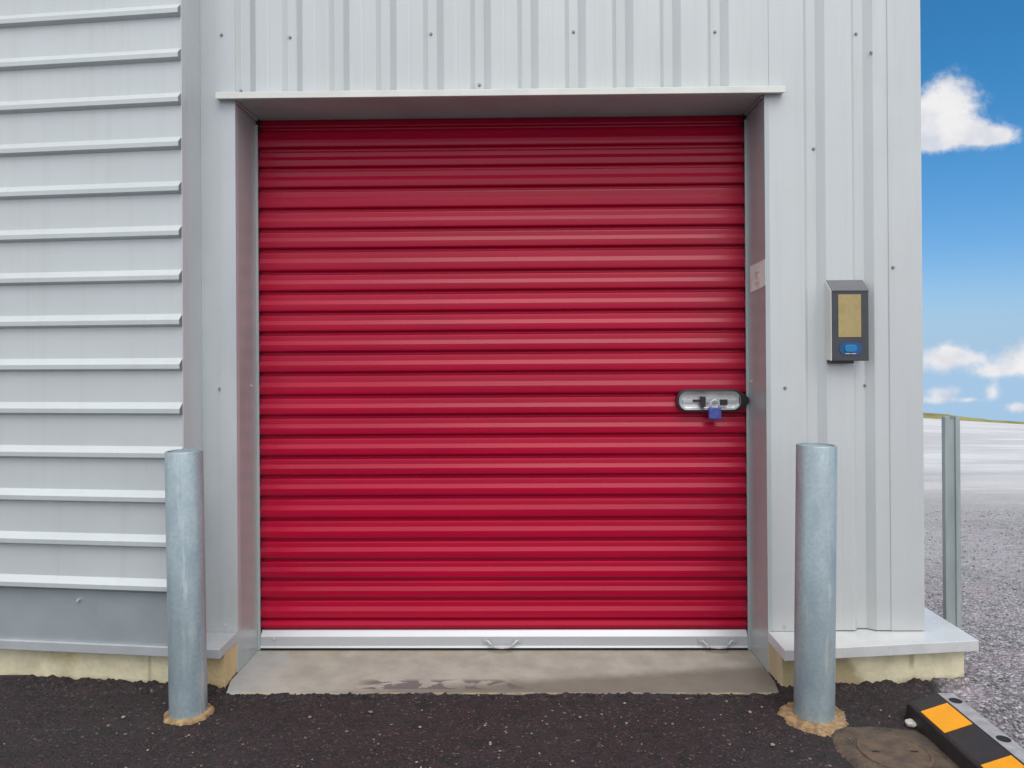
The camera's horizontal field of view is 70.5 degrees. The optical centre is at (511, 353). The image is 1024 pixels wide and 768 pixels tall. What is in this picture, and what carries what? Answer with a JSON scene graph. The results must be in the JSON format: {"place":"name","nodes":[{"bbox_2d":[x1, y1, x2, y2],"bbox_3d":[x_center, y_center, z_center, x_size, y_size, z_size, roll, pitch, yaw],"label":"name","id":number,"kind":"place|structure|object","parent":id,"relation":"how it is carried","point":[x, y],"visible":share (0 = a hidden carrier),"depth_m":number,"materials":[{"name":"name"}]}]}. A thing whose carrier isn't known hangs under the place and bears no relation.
{"place":"outdoors","nodes":[
{"label":"outdoors","id":0,"kind":"place"},
{"bbox_2d":[4,695,1006,767],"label":"loose gravel","id":1,"kind":"structure","parent":0,"point":[490,742],"depth_m":2.64,"materials":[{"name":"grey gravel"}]},
{"bbox_2d":[0,418,1023,767],"bbox_3d":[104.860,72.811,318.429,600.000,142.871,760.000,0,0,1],"label":"ground","id":2,"kind":"structure","parent":0,"point":[52,720],"depth_m":2.72,"materials":[{"name":"black asphalt"}]},
{"bbox_2d":[163,448,214,725],"bbox_3d":[-1.234,0.945,2.754,0.182,1.153,0.175,0,0,1],"label":"steel bollard","id":3,"kind":"object","parent":2,"relation":"on","point":[189,704],"visible":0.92,"depth_m":2.70,"materials":[{"name":"grey metal"}]},
{"bbox_2d":[0,0,978,687],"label":"storage building","id":4,"kind":"structure","parent":2,"relation":"on","point":[428,324],"depth_m":3.10,"materials":[{"name":"metal"}]},
{"bbox_2d":[258,116,748,649],"bbox_3d":[-0.047,0.110,3.318,2.235,2.483,0.116,0,0,1],"label":"roller door","id":5,"kind":"structure","parent":4,"relation":"in","point":[495,352],"depth_m":3.32,"materials":[{"name":"metal"}]},
{"bbox_2d":[708,399,720,418],"bbox_3d":[0.911,0.250,3.256,0.056,0.089,0.024,0,0,1],"label":"padlock","id":6,"kind":"object","parent":5,"relation":"hanging from","point":[714,412],"visible":1,"depth_m":3.24,"materials":[{"name":"metal"}]},
{"bbox_2d":[750,259,764,292],"bbox_3d":[1.069,-0.336,3.155,0.001,0.124,0.204,0,0,1],"label":"notice sticker","id":7,"kind":"object","parent":4,"relation":"attached to","point":[757,275],"visible":1,"depth_m":3.15,"materials":[{"name":"paper"}]},
{"bbox_2d":[825,280,868,363],"bbox_3d":[1.400,-0.134,3.027,0.156,0.352,0.059,0,0,1],"label":"access terminal","id":8,"kind":"object","parent":4,"relation":"attached to","point":[846,321],"visible":1,"depth_m":3.00,"materials":[{"name":"grey plastic"}]},
{"bbox_2d":[226,649,777,695],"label":"threshold slab","id":9,"kind":"structure","parent":2,"relation":"on","point":[491,672],"depth_m":3.07,"materials":[{"name":"concrete"}]},
{"bbox_2d":[146,682,923,698],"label":"asphalt crumbs","id":10,"kind":"object","parent":2,"relation":"on","point":[594,695],"visible":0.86,"depth_m":2.87,"materials":[{"name":"black asphalt"}]},
{"bbox_2d":[777,442,846,736],"bbox_3d":[1.121,0.923,2.696,0.262,1.168,0.270,0,0,1],"label":"steel bollard","id":11,"kind":"object","parent":2,"relation":"on","point":[812,708],"visible":0.95,"depth_m":2.64,"materials":[{"name":"grey metal"}]},
{"bbox_2d":[831,727,958,767],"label":"manhole cover","id":12,"kind":"object","parent":2,"relation":"on","point":[874,747],"visible":0.98,"depth_m":2.46,"materials":[{"name":"metal"}]},
{"bbox_2d":[905,719,916,727],"bbox_3d":[1.446,1.340,2.627,0.042,0.025,0.040,0,0,1],"label":"pebble","id":13,"kind":"object","parent":2,"relation":"on","point":[910,723],"visible":1,"depth_m":2.62,"materials":[{"name":"stone"}]},
{"bbox_2d":[941,416,961,628],"bbox_3d":[2.179,0.932,3.593,0.068,1.239,0.050,0,0,15],"label":"steel post","id":14,"kind":"object","parent":2,"relation":"on","point":[951,516],"visible":0.84,"depth_m":3.58,"materials":[{"name":"grey metal"}]},
{"bbox_2d":[905,693,1023,767],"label":"parking stop","id":15,"kind":"object","parent":2,"relation":"on","point":[957,730],"visible":0.98,"depth_m":2.44,"materials":[{"name":"black rubber"}]},
{"bbox_2d":[923,413,1023,423],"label":"grass bank","id":16,"kind":"structure","parent":2,"relation":"on","point":[933,416],"depth_m":35.03,"materials":[{"name":"green plant"}]},
{"bbox_2d":[920,0,1023,421],"label":"sky","id":17,"kind":"structure","parent":0,"point":[972,51],"materials":[{"name":"blue"}]},
{"bbox_2d":[924,510,1023,747],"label":"yard gravel","id":18,"kind":"structure","parent":0,"point":[1014,724],"depth_m":3.13,"materials":[{"name":"grey gravel"}]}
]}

